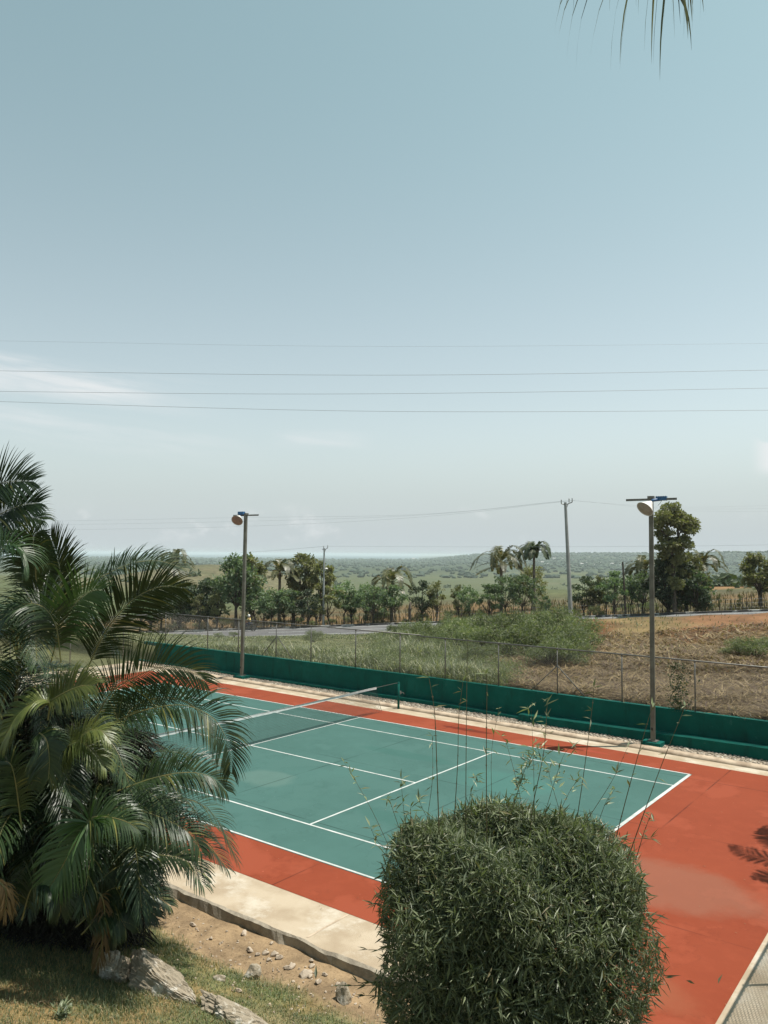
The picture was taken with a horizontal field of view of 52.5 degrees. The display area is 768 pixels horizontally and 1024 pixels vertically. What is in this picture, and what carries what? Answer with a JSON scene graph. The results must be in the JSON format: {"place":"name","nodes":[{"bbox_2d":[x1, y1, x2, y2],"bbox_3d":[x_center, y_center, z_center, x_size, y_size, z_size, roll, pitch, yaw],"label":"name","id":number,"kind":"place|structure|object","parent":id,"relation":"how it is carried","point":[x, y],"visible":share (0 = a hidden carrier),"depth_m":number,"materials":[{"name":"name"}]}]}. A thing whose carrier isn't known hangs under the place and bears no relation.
{"place":"outdoors","nodes":[
{"label":"outdoors","id":0,"kind":"place"},
{"bbox_2d":[0,926,380,1023],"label":"grass","id":1,"kind":"structure","parent":0,"point":[122,988],"depth_m":10.28,"materials":[{"name":"plant"}]},
{"bbox_2d":[0,893,410,1023],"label":"ground","id":2,"kind":"structure","parent":0,"point":[184,913],"depth_m":11.20,"materials":[{"name":"soil"}]},
{"bbox_2d":[50,995,76,1019],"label":"plant","id":3,"kind":"object","parent":2,"relation":"on","point":[64,1013],"visible":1,"depth_m":9.05,"materials":[{"name":"green plant"}]},
{"bbox_2d":[0,588,163,940],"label":"areca palm","id":4,"kind":"object","parent":2,"relation":"on","point":[9,686],"visible":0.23,"depth_m":10.79,"materials":[{"name":"plant"}]},
{"bbox_2d":[95,950,130,982],"bbox_3d":[-3.669,6.202,10.551,0.450,0.464,0.358,0,-3,4],"label":"boulder","id":5,"kind":"object","parent":2,"relation":"on","point":[117,966],"visible":0.72,"depth_m":10.45,"materials":[{"name":"stone"}]},
{"bbox_2d":[0,692,243,950],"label":"areca palm","id":6,"kind":"object","parent":2,"relation":"on","point":[81,907],"visible":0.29,"depth_m":10.66,"materials":[{"name":"plant"}]},
{"bbox_2d":[0,444,254,975],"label":"areca palm","id":7,"kind":"object","parent":2,"relation":"on","point":[36,559],"visible":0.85,"depth_m":10.14,"materials":[{"name":"green plant"}]},
{"bbox_2d":[128,948,197,1004],"bbox_3d":[-2.942,6.284,10.324,1.392,0.706,0.401,-1,-3,21],"label":"boulder","id":8,"kind":"object","parent":2,"relation":"on","point":[149,971],"visible":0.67,"depth_m":10.28,"materials":[{"name":"stone"}]},
{"bbox_2d":[200,989,267,1023],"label":"boulder","id":9,"kind":"object","parent":2,"relation":"on","point":[224,1007],"visible":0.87,"depth_m":9.83,"materials":[{"name":"stone"}]},
{"bbox_2d":[243,963,261,978],"bbox_3d":[-1.960,6.819,11.501,0.213,0.258,0.275,-2,-4,38],"label":"rock","id":10,"kind":"object","parent":2,"relation":"on","point":[254,970],"visible":0.82,"depth_m":11.47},
{"bbox_2d":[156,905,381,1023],"bbox_3d":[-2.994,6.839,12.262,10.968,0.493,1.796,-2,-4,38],"label":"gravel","id":11,"kind":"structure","parent":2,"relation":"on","point":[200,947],"depth_m":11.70,"materials":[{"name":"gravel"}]},
{"bbox_2d":[335,981,351,1005],"bbox_3d":[-0.566,6.820,10.962,0.244,0.366,0.208,-2,-4,38],"label":"rock","id":12,"kind":"object","parent":2,"relation":"on","point":[343,996],"visible":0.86,"depth_m":10.91,"materials":[{"name":"stone"}]},
{"bbox_2d":[0,764,761,1023],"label":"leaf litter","id":13,"kind":"object","parent":2,"relation":"on","point":[164,997],"visible":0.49,"depth_m":10.53,"materials":[{"name":"plant"}]},
{"bbox_2d":[314,634,721,1023],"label":"bamboo bush","id":14,"kind":"object","parent":2,"relation":"on","point":[507,912],"visible":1,"depth_m":5.91,"materials":[{"name":"green plant"}]},
{"bbox_2d":[1,552,418,559],"bbox_3d":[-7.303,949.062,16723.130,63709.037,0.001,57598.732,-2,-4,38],"label":"sea","id":15,"kind":"structure","parent":0,"point":[273,556],"depth_m":12099.64,"materials":[{"name":"teal liquid"}]},
{"bbox_2d":[0,552,767,719],"bbox_3d":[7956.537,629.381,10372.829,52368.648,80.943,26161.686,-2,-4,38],"label":"terrain","id":16,"kind":"structure","parent":0,"point":[559,592],"depth_m":100.77,"materials":[{"name":"plant"}]},
{"bbox_2d":[127,579,167,631],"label":"bushy tree","id":17,"kind":"object","parent":16,"relation":"on","point":[150,622],"visible":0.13,"depth_m":97.35,"materials":[{"name":"green plant"}]},
{"bbox_2d":[154,548,195,623],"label":"coconut palm","id":18,"kind":"object","parent":16,"relation":"on","point":[183,552],"visible":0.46,"depth_m":107.49,"materials":[{"name":"green plant"}]},
{"bbox_2d":[151,579,201,623],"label":"bushy tree","id":19,"kind":"object","parent":16,"relation":"on","point":[192,618],"visible":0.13,"depth_m":95.45,"materials":[{"name":"green plant"}]},
{"bbox_2d":[166,593,191,629],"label":"roadside tree","id":20,"kind":"object","parent":16,"relation":"on","point":[187,611],"visible":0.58,"depth_m":93.24,"materials":[{"name":"green plant"}]},
{"bbox_2d":[188,593,208,629],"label":"roadside tree","id":21,"kind":"object","parent":16,"relation":"on","point":[197,603],"visible":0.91,"depth_m":91.42,"materials":[{"name":"green plant"}]},
{"bbox_2d":[178,577,230,625],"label":"bushy tree","id":22,"kind":"object","parent":16,"relation":"on","point":[204,587],"visible":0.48,"depth_m":94.09,"materials":[{"name":"green plant"}]},
{"bbox_2d":[206,591,226,628],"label":"roadside tree","id":23,"kind":"object","parent":16,"relation":"on","point":[215,612],"visible":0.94,"depth_m":91.68,"materials":[{"name":"green plant"}]},
{"bbox_2d":[207,552,267,626],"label":"broad tree","id":24,"kind":"object","parent":16,"relation":"on","point":[236,564],"visible":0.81,"depth_m":90.62,"materials":[{"name":"green plant"}]},
{"bbox_2d":[226,586,272,626],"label":"roadside tree","id":25,"kind":"object","parent":16,"relation":"on","point":[249,606],"visible":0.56,"depth_m":90.67,"materials":[{"name":"green plant"}]},
{"bbox_2d":[232,552,267,625],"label":"broad tree","id":26,"kind":"object","parent":16,"relation":"on","point":[252,561],"visible":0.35,"depth_m":92.69,"materials":[{"name":"green plant"}]},
{"bbox_2d":[253,587,293,626],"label":"roadside tree","id":27,"kind":"object","parent":16,"relation":"on","point":[266,596],"visible":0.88,"depth_m":86.72,"materials":[{"name":"green plant"}]},
{"bbox_2d":[258,558,301,619],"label":"coconut palm","id":28,"kind":"object","parent":16,"relation":"on","point":[279,564],"visible":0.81,"depth_m":96.31,"materials":[{"name":"green plant"}]},
{"bbox_2d":[267,587,296,626],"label":"roadside tree","id":29,"kind":"object","parent":16,"relation":"on","point":[275,597],"visible":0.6,"depth_m":87.18,"materials":[{"name":"green plant"}]},
{"bbox_2d":[281,590,309,625],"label":"roadside tree","id":30,"kind":"object","parent":16,"relation":"on","point":[295,593],"visible":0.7,"depth_m":87.09,"materials":[{"name":"green plant"}]},
{"bbox_2d":[282,553,320,619],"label":"broad tree","id":31,"kind":"object","parent":16,"relation":"on","point":[306,561],"visible":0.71,"depth_m":97.54,"materials":[{"name":"green plant"}]},
{"bbox_2d":[291,588,320,624],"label":"roadside tree","id":32,"kind":"object","parent":16,"relation":"on","point":[302,602],"visible":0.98,"depth_m":85.18,"materials":[{"name":"green plant"}]},
{"bbox_2d":[86,616,531,687],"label":"tall grass","id":33,"kind":"structure","parent":16,"relation":"on","point":[476,677],"depth_m":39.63,"materials":[{"name":"plant"}]},
{"bbox_2d":[308,560,336,621],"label":"broad tree","id":34,"kind":"object","parent":16,"relation":"on","point":[329,576],"visible":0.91,"depth_m":94.92,"materials":[{"name":"green plant"}]},
{"bbox_2d":[315,585,345,624],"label":"roadside tree","id":35,"kind":"object","parent":16,"relation":"on","point":[329,597],"visible":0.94,"depth_m":85.48,"materials":[{"name":"green plant"}]},
{"bbox_2d":[332,579,364,623],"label":"roadside tree","id":36,"kind":"object","parent":16,"relation":"on","point":[338,588],"visible":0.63,"depth_m":86.92,"materials":[{"name":"green plant"}]},
{"bbox_2d":[338,589,360,623],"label":"roadside tree","id":37,"kind":"object","parent":16,"relation":"on","point":[351,593],"visible":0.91,"depth_m":86.38,"materials":[{"name":"green plant"}]},
{"bbox_2d":[351,585,399,622],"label":"roadside tree","id":38,"kind":"object","parent":16,"relation":"on","point":[373,598],"visible":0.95,"depth_m":82.65,"materials":[{"name":"green plant"}]},
{"bbox_2d":[365,565,415,622],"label":"coconut palm","id":39,"kind":"object","parent":16,"relation":"on","point":[389,576],"visible":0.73,"depth_m":85.47,"materials":[{"name":"green plant"}]},
{"bbox_2d":[379,584,408,618],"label":"roadside tree","id":40,"kind":"object","parent":16,"relation":"on","point":[391,587],"visible":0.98,"depth_m":82.83,"materials":[{"name":"green plant"}]},
{"bbox_2d":[73,550,767,578],"bbox_3d":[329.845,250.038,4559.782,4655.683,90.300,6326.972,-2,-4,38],"label":"woods","id":41,"kind":"object","parent":16,"relation":"on","point":[591,561],"visible":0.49,"depth_m":2369.78,"materials":[{"name":"plant"}]},
{"bbox_2d":[78,561,767,603],"bbox_3d":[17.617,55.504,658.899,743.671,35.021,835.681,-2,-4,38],"label":"scrub","id":42,"kind":"object","parent":16,"relation":"on","point":[727,580],"visible":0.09,"depth_m":137.38,"materials":[{"name":"green plant"}]},
{"bbox_2d":[408,580,439,614],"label":"roadside tree","id":43,"kind":"object","parent":16,"relation":"on","point":[425,605],"visible":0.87,"depth_m":83.55,"materials":[{"name":"green plant"}]},
{"bbox_2d":[414,617,452,635],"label":"shrub","id":44,"kind":"object","parent":16,"relation":"on","point":[428,627],"visible":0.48,"depth_m":54.38,"materials":[{"name":"green plant"}]},
{"bbox_2d":[425,580,445,620],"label":"roadside tree","id":45,"kind":"object","parent":16,"relation":"on","point":[435,603],"visible":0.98,"depth_m":82.21,"materials":[{"name":"green plant"}]},
{"bbox_2d":[426,621,479,647],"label":"shrub","id":46,"kind":"object","parent":16,"relation":"on","point":[457,632],"visible":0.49,"depth_m":44.60,"materials":[{"name":"green plant"}]},
{"bbox_2d":[441,614,491,634],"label":"shrub","id":47,"kind":"object","parent":16,"relation":"on","point":[459,623],"visible":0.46,"depth_m":51.24,"materials":[{"name":"green plant"}]},
{"bbox_2d":[454,585,481,617],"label":"roadside tree","id":48,"kind":"object","parent":16,"relation":"on","point":[469,602],"visible":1,"depth_m":79.81,"materials":[{"name":"green plant"}]},
{"bbox_2d":[456,641,501,663],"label":"shrub","id":49,"kind":"object","parent":16,"relation":"on","point":[471,651],"visible":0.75,"depth_m":37.38,"materials":[{"name":"green plant"}]},
{"bbox_2d":[453,626,509,649],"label":"shrub","id":50,"kind":"object","parent":16,"relation":"on","point":[478,638],"visible":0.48,"depth_m":43.18,"materials":[{"name":"green plant"}]},
{"bbox_2d":[477,583,503,617],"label":"roadside tree","id":51,"kind":"object","parent":16,"relation":"on","point":[487,587],"visible":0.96,"depth_m":78.78,"materials":[{"name":"green plant"}]},
{"bbox_2d":[470,545,527,612],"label":"coconut palm","id":52,"kind":"object","parent":16,"relation":"on","point":[500,556],"visible":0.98,"depth_m":84.27,"materials":[{"name":"green plant"}]},
{"bbox_2d":[235,593,766,627],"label":"stick fence","id":53,"kind":"object","parent":16,"relation":"on","point":[513,608],"visible":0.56,"depth_m":78.23,"materials":[{"name":"brown wood"}]},
{"bbox_2d":[473,607,533,633],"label":"shrub","id":54,"kind":"object","parent":16,"relation":"on","point":[501,620],"visible":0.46,"depth_m":49.50,"materials":[{"name":"green plant"}]},
{"bbox_2d":[475,621,536,655],"bbox_3d":[6.812,7.004,42.519,3.525,2.118,3.788,-1,-3,26],"label":"shrub","id":55,"kind":"object","parent":16,"relation":"on","point":[504,639],"visible":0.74,"depth_m":42.32,"materials":[{"name":"green plant"}]},
{"bbox_2d":[490,574,525,612],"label":"roadside tree","id":56,"kind":"object","parent":16,"relation":"on","point":[499,587],"visible":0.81,"depth_m":79.62,"materials":[{"name":"green plant"}]},
{"bbox_2d":[505,573,545,613],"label":"roadside tree","id":57,"kind":"object","parent":16,"relation":"on","point":[529,592],"visible":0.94,"depth_m":79.31,"materials":[{"name":"green plant"}]},
{"bbox_2d":[500,617,557,653],"bbox_3d":[8.284,6.964,42.869,4.017,2.342,3.703,2,-4,-32],"label":"shrub","id":58,"kind":"object","parent":16,"relation":"on","point":[539,626],"visible":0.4,"depth_m":42.13,"materials":[{"name":"green plant"}]},
{"bbox_2d":[514,564,548,605],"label":"tree","id":59,"kind":"object","parent":16,"relation":"on","point":[529,572],"visible":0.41,"depth_m":88.75,"materials":[{"name":"green plant"}]},
{"bbox_2d":[514,541,551,613],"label":"coconut palm","id":60,"kind":"object","parent":16,"relation":"on","point":[531,549],"visible":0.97,"depth_m":83.70,"materials":[{"name":"green plant"}]},
{"bbox_2d":[511,609,574,634],"bbox_3d":[9.834,7.371,49.665,4.490,2.510,4.178,-1,-4,27],"label":"shrub","id":61,"kind":"object","parent":16,"relation":"on","point":[540,617],"visible":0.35,"depth_m":49.17,"materials":[{"name":"green plant"}]},
{"bbox_2d":[522,637,579,666],"bbox_3d":[8.064,6.849,37.747,2.841,1.492,2.730,0,-3,10],"label":"shrub","id":62,"kind":"object","parent":16,"relation":"on","point":[548,643],"visible":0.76,"depth_m":37.34,"materials":[{"name":"green plant"}]},
{"bbox_2d":[524,623,591,648],"bbox_3d":[9.264,6.966,41.816,3.797,1.994,3.648,3,-4,-34],"label":"shrub","id":63,"kind":"object","parent":16,"relation":"on","point":[568,635],"visible":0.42,"depth_m":41.34,"materials":[{"name":"green plant"}]},
{"bbox_2d":[531,603,590,640],"bbox_3d":[11.431,7.240,50.447,4.483,2.834,4.862,-1,-3,26],"label":"shrub","id":64,"kind":"object","parent":16,"relation":"on","point":[562,613],"visible":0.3,"depth_m":50.42,"materials":[{"name":"green plant"}]},
{"bbox_2d":[537,631,595,665],"bbox_3d":[8.988,6.796,38.593,3.227,1.804,3.002,1,-3,-13],"label":"shrub","id":65,"kind":"object","parent":16,"relation":"on","point":[572,643],"visible":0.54,"depth_m":38.45,"materials":[{"name":"green plant"}]},
{"bbox_2d":[561,498,572,614],"bbox_3d":[14.565,4.012,61.880,0.985,10.306,0.380,0,-3,0],"label":"utility pole","id":66,"kind":"object","parent":16,"relation":"on","point":[569,588],"visible":0.99,"depth_m":61.78,"materials":[{"name":"concrete"}]},
{"bbox_2d":[550,615,606,636],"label":"shrub","id":67,"kind":"object","parent":16,"relation":"on","point":[587,624],"visible":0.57,"depth_m":48.30,"materials":[{"name":"green plant"}]},
{"bbox_2d":[555,624,605,651],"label":"shrub","id":68,"kind":"object","parent":16,"relation":"on","point":[593,638],"visible":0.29,"depth_m":42.19,"materials":[{"name":"green plant"}]},
{"bbox_2d":[565,575,599,615],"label":"roadside tree","id":69,"kind":"object","parent":16,"relation":"on","point":[579,597],"visible":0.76,"depth_m":77.64,"materials":[{"name":"green plant"}]},
{"bbox_2d":[588,577,621,614],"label":"roadside tree","id":70,"kind":"object","parent":16,"relation":"on","point":[596,588],"visible":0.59,"depth_m":76.31,"materials":[{"name":"green plant"}]},
{"bbox_2d":[600,570,628,614],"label":"roadside tree","id":71,"kind":"object","parent":16,"relation":"on","point":[615,582],"visible":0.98,"depth_m":73.42,"materials":[{"name":"green plant"}]},
{"bbox_2d":[465,621,767,718],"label":"straw","id":72,"kind":"object","parent":16,"relation":"on","point":[760,659],"visible":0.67,"depth_m":34.71,"materials":[{"name":"plant"}]},
{"bbox_2d":[555,0,703,63],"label":"coconut palm","id":73,"kind":"object","parent":16,"relation":"on","point":[685,9],"visible":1,"depth_m":5.30,"materials":[{"name":"green plant"}]},
{"bbox_2d":[624,555,656,600],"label":"coconut palm","id":74,"kind":"object","parent":16,"relation":"on","point":[642,562],"visible":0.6,"depth_m":86.29,"materials":[{"name":"green plant"}]},
{"bbox_2d":[521,613,767,719],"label":"weeds","id":75,"kind":"object","parent":16,"relation":"on","point":[637,624],"visible":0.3,"depth_m":45.67,"materials":[{"name":"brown plant"}]},
{"bbox_2d":[625,570,667,613],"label":"roadside tree","id":76,"kind":"object","parent":16,"relation":"on","point":[642,590],"visible":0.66,"depth_m":74.30,"materials":[{"name":"green plant"}]},
{"bbox_2d":[639,555,694,612],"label":"bushy tree","id":77,"kind":"object","parent":16,"relation":"on","point":[659,572],"visible":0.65,"depth_m":72.41,"materials":[{"name":"green plant"}]},
{"bbox_2d":[654,501,700,611],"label":"tall tree","id":78,"kind":"object","parent":16,"relation":"on","point":[682,521],"visible":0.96,"depth_m":71.33,"materials":[{"name":"green plant"}]},
{"bbox_2d":[676,552,714,611],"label":"bushy tree","id":79,"kind":"object","parent":16,"relation":"on","point":[694,560],"visible":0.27,"depth_m":73.75,"materials":[{"name":"green plant"}]},
{"bbox_2d":[681,569,716,611],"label":"bushy tree","id":80,"kind":"object","parent":16,"relation":"on","point":[697,577],"visible":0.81,"depth_m":72.19,"materials":[{"name":"green plant"}]},
{"bbox_2d":[685,549,727,583],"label":"coconut palm","id":81,"kind":"object","parent":16,"relation":"on","point":[715,564],"visible":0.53,"depth_m":89.30,"materials":[{"name":"green plant"}]},
{"bbox_2d":[716,638,756,655],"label":"shrub","id":82,"kind":"object","parent":16,"relation":"on","point":[735,648],"visible":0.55,"depth_m":41.56,"materials":[{"name":"green plant"}]},
{"bbox_2d":[728,635,767,656],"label":"shrub","id":83,"kind":"object","parent":16,"relation":"on","point":[754,646],"visible":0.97,"depth_m":40.55,"materials":[{"name":"green plant"}]},
{"bbox_2d":[737,551,767,607],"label":"broad tree","id":84,"kind":"object","parent":16,"relation":"on","point":[747,568],"visible":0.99,"depth_m":73.31,"materials":[{"name":"green plant"}]},
{"bbox_2d":[0,0,767,555],"label":"sky","id":85,"kind":"structure","parent":0,"point":[328,184],"materials":[{"name":"blue"}]},
{"bbox_2d":[24,663,767,1023],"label":"concrete apron","id":86,"kind":"object","parent":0,"point":[278,915],"visible":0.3,"depth_m":13.05,"materials":[{"name":"concrete"}]},
{"bbox_2d":[0,613,164,677],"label":"chain link fence","id":87,"kind":"object","parent":86,"relation":"on","point":[102,642],"visible":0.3,"depth_m":39.71,"materials":[{"name":"metal"}]},
{"bbox_2d":[231,511,258,678],"bbox_3d":[-6.779,4.027,37.851,1.351,8.103,1.042,1,-3,-4],"label":"floodlight pole","id":88,"kind":"object","parent":86,"relation":"on","point":[236,519],"visible":1,"depth_m":37.81,"materials":[{"name":"metal"}]},
{"bbox_2d":[97,671,767,1023],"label":"court surround","id":89,"kind":"object","parent":86,"relation":"on","point":[708,851],"visible":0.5,"depth_m":15.05,"materials":[{"name":"red paint"}]},
{"bbox_2d":[149,682,403,763],"bbox_3d":[-4.086,6.859,24.601,0.258,1.050,15.700,-2,-4,38],"label":"tennis net","id":90,"kind":"object","parent":89,"relation":"on","point":[322,716],"visible":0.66,"depth_m":26.11,"materials":[{"name":"fabric"}]},
{"bbox_2d":[81,684,691,882],"bbox_3d":[-4.233,7.374,24.583,23.860,0.001,11.060,-2,-4,38],"label":"court","id":91,"kind":"object","parent":89,"relation":"on","point":[302,789],"visible":0.5,"depth_m":20.96,"materials":[{"name":"teal paint"}]},
{"bbox_2d":[106,686,689,882],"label":"court lines","id":92,"kind":"object","parent":91,"relation":"on","point":[652,801],"visible":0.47,"depth_m":20.43,"materials":[{"name":"paint"}]},
{"bbox_2d":[125,661,767,770],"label":"kerb","id":93,"kind":"structure","parent":86,"relation":"on","point":[651,748],"depth_m":27.12,"materials":[{"name":"concrete"}]},
{"bbox_2d":[139,641,767,760],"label":"boundary wall","id":94,"kind":"structure","parent":86,"relation":"on","point":[728,734],"depth_m":28.89,"materials":[{"name":"green paint"}]},
{"bbox_2d":[165,613,420,674],"bbox_3d":[-5.267,6.146,37.439,17.235,1.690,0.068,-2,-4,38],"label":"chain link fence","id":95,"kind":"object","parent":94,"relation":"on","point":[355,652],"visible":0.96,"depth_m":36.47,"materials":[{"name":"metal"}]},
{"bbox_2d":[420,636,767,719],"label":"chain link fence","id":96,"kind":"object","parent":94,"relation":"on","point":[622,667],"visible":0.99,"depth_m":27.23,"materials":[{"name":"metal"}]},
{"bbox_2d":[660,661,701,711],"bbox_3d":[9.670,5.764,25.351,1.338,1.738,0.203,-2,-4,40],"label":"creeper","id":97,"kind":"object","parent":96,"relation":"attached to","point":[676,701],"visible":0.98,"depth_m":25.39,"materials":[{"name":"green plant"}]},
{"bbox_2d":[140,661,767,765],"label":"cobbles","id":98,"kind":"object","parent":86,"relation":"on","point":[619,738],"visible":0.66,"depth_m":28.89,"materials":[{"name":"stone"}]},
{"bbox_2d":[626,496,676,747],"bbox_3d":[8.581,3.484,25.029,1.594,8.030,0.872,-2,-4,38],"label":"floodlight pole","id":99,"kind":"object","parent":86,"relation":"on","point":[646,508],"visible":1,"depth_m":25.09,"materials":[{"name":"grey metal"}]},
{"bbox_2d":[152,589,767,630],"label":"dry grass","id":100,"kind":"structure","parent":0,"point":[620,612],"depth_m":87.25,"materials":[{"name":"plant"}]},
{"bbox_2d":[164,611,767,636],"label":"road","id":101,"kind":"structure","parent":0,"point":[365,627],"depth_m":79.04,"materials":[{"name":"asphalt"}]},
{"bbox_2d":[145,609,767,632],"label":"road kerb","id":102,"kind":"structure","parent":101,"relation":"on","point":[753,610],"depth_m":77.41,"materials":[{"name":"concrete"}]},
{"bbox_3d":[-32.742,-0.971,41.593,0.980,18.692,0.380,0,-3,0],"label":"utility pole","id":103,"kind":"object","parent":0,"visible":0},
{"bbox_2d":[0,401,745,411],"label":"power line","id":104,"kind":"object","parent":103,"relation":"attached to","point":[403,411],"visible":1,"depth_m":41.99,"materials":[{"name":"silver metal"}]},
{"bbox_2d":[0,388,753,393],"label":"power line","id":105,"kind":"object","parent":103,"relation":"attached to","point":[386,393],"visible":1,"depth_m":41.99,"materials":[{"name":"silver metal"}]},
{"bbox_2d":[34,370,751,374],"bbox_3d":[1.206,-7.830,42.008,68.558,0.955,0.050,0,-3,0],"label":"power line","id":106,"kind":"object","parent":103,"relation":"attached to","point":[468,374],"visible":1,"depth_m":41.99,"materials":[{"name":"silver metal"}]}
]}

